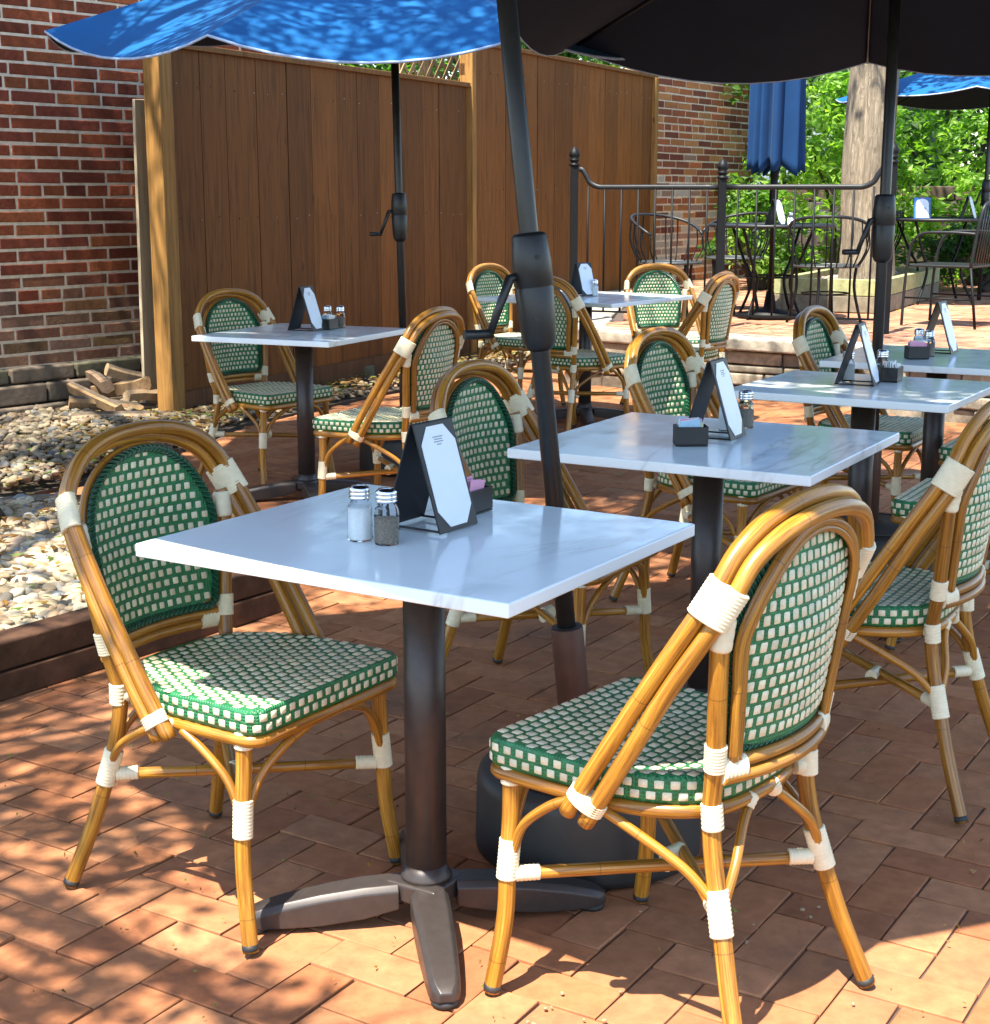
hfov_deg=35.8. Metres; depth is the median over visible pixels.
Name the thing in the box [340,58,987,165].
sky
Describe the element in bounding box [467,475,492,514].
packet caddy
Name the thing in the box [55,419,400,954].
bistro chair
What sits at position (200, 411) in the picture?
fallen leaves
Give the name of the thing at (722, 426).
salt shaker
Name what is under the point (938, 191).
bush
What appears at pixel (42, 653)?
sleeper edging
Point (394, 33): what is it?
patio umbrella
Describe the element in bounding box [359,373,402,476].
umbrella base
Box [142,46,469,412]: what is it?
board fence
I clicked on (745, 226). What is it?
iron table
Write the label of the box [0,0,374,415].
brick wall
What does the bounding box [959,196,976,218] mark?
menu stand
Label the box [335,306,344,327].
pepper shaker
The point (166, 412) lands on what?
firewood log
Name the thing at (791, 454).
cafe table
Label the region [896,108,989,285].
leafy shrub
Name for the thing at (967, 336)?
patio
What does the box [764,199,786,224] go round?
menu stand
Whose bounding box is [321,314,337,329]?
packet caddy
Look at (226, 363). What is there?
bistro chair
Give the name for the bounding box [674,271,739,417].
bistro chair
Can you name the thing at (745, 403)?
pepper shaker
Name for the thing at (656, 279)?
bistro chair
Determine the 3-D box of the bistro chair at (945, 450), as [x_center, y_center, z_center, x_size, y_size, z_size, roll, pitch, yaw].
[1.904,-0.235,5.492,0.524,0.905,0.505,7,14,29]
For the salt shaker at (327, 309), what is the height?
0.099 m
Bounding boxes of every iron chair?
[629,213,703,315]
[701,212,769,308]
[785,215,870,322]
[894,210,904,249]
[900,200,989,328]
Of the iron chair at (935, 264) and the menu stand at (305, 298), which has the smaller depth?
the menu stand at (305, 298)
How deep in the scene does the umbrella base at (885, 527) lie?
5.41 m
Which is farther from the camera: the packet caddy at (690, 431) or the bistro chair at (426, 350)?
the bistro chair at (426, 350)
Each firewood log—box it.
[58,378,124,410]
[68,396,155,409]
[68,410,149,425]
[85,369,113,393]
[90,376,150,397]
[104,363,141,380]
[123,389,157,400]
[150,411,171,415]
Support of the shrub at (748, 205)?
on the patio at (967, 336)
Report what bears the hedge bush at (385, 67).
on the ground
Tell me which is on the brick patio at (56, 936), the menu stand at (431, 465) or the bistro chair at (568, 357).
the bistro chair at (568, 357)
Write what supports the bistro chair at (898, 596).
on the brick patio at (56, 936)
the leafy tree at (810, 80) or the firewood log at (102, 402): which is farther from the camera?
the leafy tree at (810, 80)
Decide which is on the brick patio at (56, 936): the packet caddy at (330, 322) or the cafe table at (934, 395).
the cafe table at (934, 395)
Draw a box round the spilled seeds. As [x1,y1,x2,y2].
[408,905,854,1023]
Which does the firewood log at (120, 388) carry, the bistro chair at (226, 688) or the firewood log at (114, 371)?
the firewood log at (114, 371)
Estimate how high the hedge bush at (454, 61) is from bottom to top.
3.755 m
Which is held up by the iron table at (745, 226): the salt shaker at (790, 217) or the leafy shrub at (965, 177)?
the salt shaker at (790, 217)
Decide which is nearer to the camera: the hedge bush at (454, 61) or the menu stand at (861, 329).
the menu stand at (861, 329)
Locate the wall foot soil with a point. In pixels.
(51, 485)
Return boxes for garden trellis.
[399,56,459,80]
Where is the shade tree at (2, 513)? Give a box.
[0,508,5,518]
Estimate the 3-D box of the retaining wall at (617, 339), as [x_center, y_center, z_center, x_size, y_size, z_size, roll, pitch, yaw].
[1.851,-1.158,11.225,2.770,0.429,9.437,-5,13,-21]
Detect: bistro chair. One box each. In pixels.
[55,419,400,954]
[193,288,335,483]
[313,306,464,494]
[428,359,659,673]
[466,263,565,405]
[483,483,875,1023]
[527,276,629,431]
[608,327,802,601]
[619,263,700,404]
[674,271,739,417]
[779,305,923,524]
[834,401,989,823]
[884,478,989,650]
[938,434,976,465]
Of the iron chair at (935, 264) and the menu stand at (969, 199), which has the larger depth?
the menu stand at (969, 199)
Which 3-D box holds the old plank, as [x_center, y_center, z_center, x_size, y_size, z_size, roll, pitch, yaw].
[-2.056,-1.477,9.056,0.023,1.860,0.140,9,16,29]
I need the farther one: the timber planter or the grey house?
the grey house
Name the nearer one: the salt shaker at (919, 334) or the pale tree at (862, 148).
the salt shaker at (919, 334)
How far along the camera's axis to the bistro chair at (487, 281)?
9.74 m
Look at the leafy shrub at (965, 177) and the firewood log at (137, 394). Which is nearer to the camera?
the firewood log at (137, 394)
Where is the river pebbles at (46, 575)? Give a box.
[0,492,234,630]
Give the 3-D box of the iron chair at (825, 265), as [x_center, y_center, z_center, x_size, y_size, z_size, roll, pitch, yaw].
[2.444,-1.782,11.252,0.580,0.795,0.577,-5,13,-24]
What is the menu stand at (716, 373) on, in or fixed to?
on the cafe table at (791, 454)
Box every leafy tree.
[711,68,849,235]
[787,69,988,216]
[792,72,987,216]
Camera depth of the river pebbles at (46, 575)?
4.96 m
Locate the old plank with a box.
[132,99,157,404]
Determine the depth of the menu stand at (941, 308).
5.79 m
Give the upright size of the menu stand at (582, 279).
0.192 m
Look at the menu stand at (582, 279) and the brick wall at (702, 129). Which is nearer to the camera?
the menu stand at (582, 279)
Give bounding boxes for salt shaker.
[323,305,331,314]
[347,484,372,541]
[591,279,598,295]
[718,405,726,430]
[787,212,792,224]
[841,351,854,381]
[913,328,924,340]
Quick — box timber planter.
[774,267,939,312]
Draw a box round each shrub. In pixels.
[694,172,824,289]
[775,71,942,276]
[895,216,989,291]
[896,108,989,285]
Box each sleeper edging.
[0,493,233,514]
[0,572,279,700]
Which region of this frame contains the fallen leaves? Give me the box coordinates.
[0,303,988,1018]
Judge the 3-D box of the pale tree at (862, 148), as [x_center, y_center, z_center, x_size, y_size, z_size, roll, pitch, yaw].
[2.913,-5.948,13.043,12.700,8.130,6.909,7,14,31]
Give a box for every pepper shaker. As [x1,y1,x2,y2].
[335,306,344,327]
[374,487,398,545]
[738,390,753,428]
[876,349,888,375]
[924,330,934,356]
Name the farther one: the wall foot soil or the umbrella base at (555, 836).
the wall foot soil
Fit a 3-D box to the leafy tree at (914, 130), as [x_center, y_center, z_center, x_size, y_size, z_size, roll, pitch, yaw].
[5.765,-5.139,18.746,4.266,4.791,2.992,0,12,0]
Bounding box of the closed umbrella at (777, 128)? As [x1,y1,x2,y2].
[737,79,805,319]
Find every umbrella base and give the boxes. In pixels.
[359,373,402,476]
[476,622,700,889]
[839,450,932,571]
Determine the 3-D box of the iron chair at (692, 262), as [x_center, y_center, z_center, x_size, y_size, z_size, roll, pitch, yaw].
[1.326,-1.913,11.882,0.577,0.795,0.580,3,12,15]
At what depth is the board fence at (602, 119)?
13.87 m
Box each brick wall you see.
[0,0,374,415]
[625,68,755,283]
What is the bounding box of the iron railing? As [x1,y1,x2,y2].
[569,142,899,332]
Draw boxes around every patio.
[0,360,989,1023]
[605,278,989,349]
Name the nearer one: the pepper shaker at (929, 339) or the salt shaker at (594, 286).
the pepper shaker at (929, 339)
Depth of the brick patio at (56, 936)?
3.12 m
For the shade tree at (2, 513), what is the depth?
5.69 m
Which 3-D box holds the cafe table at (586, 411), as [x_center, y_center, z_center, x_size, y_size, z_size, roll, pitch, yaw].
[0.537,-0.910,9.126,0.930,0.745,0.900,9,15,36]
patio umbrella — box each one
[44,0,624,373]
[463,0,575,628]
[517,0,989,430]
[835,73,989,299]
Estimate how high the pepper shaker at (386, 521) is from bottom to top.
0.099 m
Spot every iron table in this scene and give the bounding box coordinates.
[709,223,836,319]
[896,217,989,304]
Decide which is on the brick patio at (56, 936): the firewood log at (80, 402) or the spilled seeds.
the spilled seeds
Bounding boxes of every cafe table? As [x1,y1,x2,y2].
[136,484,694,1009]
[191,323,405,499]
[477,290,691,425]
[507,412,898,692]
[734,370,989,642]
[819,344,989,546]
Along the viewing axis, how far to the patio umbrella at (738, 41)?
6.02 m
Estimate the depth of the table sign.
13.12 m
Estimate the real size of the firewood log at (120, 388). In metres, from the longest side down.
0.420 x 0.103 x 0.098 m
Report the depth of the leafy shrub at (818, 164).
15.41 m
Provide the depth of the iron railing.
10.80 m
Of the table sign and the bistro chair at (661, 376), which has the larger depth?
the table sign
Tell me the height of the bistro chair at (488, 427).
0.905 m
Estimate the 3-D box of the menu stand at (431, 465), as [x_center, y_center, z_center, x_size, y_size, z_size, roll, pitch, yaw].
[-0.116,-0.070,2.777,0.126,0.192,0.118,8,14,33]
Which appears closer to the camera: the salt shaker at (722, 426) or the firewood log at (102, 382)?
the salt shaker at (722, 426)
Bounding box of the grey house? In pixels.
[757,73,961,183]
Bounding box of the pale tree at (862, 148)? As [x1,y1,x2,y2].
[838,63,899,279]
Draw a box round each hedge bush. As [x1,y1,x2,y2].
[333,55,459,80]
[360,57,458,80]
[447,39,624,76]
[524,47,620,67]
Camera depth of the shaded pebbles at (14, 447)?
8.23 m
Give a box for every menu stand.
[288,286,324,330]
[394,417,477,534]
[571,262,593,295]
[689,357,745,440]
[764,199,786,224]
[834,322,880,386]
[924,301,958,353]
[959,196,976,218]
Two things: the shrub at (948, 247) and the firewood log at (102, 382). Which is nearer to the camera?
the firewood log at (102, 382)
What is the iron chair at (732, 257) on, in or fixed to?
on the patio at (967, 336)
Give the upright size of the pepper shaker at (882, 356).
0.099 m
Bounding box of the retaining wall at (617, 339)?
[565,288,989,423]
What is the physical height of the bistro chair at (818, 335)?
0.905 m
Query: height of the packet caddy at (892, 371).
0.067 m
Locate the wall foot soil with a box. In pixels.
[0,353,530,496]
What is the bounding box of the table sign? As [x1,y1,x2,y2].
[914,198,930,218]
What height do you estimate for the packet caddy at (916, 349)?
0.068 m
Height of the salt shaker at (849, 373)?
0.099 m
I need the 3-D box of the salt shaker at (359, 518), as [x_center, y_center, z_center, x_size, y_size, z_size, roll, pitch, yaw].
[-0.237,0.001,2.684,0.042,0.099,0.042,2,12,9]
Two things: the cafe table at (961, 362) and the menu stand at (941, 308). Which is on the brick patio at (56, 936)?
the cafe table at (961, 362)
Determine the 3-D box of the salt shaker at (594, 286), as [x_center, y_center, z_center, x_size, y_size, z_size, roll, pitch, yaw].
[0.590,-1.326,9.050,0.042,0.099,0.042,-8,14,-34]
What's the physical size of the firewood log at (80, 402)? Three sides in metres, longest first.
0.500 x 0.101 x 0.091 m
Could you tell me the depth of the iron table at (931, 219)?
13.29 m
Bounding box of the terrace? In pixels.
[577,276,989,417]
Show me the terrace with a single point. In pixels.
(618, 317)
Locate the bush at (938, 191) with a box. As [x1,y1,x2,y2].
[749,186,976,276]
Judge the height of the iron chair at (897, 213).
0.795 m
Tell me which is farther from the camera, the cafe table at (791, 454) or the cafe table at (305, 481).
the cafe table at (305, 481)
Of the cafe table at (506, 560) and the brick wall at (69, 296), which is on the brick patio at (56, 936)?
the cafe table at (506, 560)
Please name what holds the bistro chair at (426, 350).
on the brick patio at (56, 936)
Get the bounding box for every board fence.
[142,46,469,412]
[459,45,658,358]
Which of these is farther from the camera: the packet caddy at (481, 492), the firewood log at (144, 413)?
the firewood log at (144, 413)
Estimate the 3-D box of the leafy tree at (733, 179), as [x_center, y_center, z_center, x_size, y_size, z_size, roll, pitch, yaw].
[3.391,-4.605,17.757,2.263,3.734,2.317,0,12,0]
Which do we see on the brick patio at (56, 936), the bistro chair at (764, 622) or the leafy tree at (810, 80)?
the bistro chair at (764, 622)
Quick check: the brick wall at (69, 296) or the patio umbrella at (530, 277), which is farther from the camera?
the brick wall at (69, 296)
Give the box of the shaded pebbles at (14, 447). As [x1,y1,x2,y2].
[0,351,530,489]
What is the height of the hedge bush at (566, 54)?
3.937 m
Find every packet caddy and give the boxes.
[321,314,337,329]
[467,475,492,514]
[673,417,708,446]
[880,360,903,382]
[904,340,929,358]
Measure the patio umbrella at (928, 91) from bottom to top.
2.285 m
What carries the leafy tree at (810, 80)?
on the ground
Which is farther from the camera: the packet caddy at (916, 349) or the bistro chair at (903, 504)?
the packet caddy at (916, 349)
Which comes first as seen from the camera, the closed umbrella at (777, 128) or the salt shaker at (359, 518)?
the salt shaker at (359, 518)
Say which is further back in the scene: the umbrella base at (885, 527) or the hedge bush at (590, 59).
the hedge bush at (590, 59)

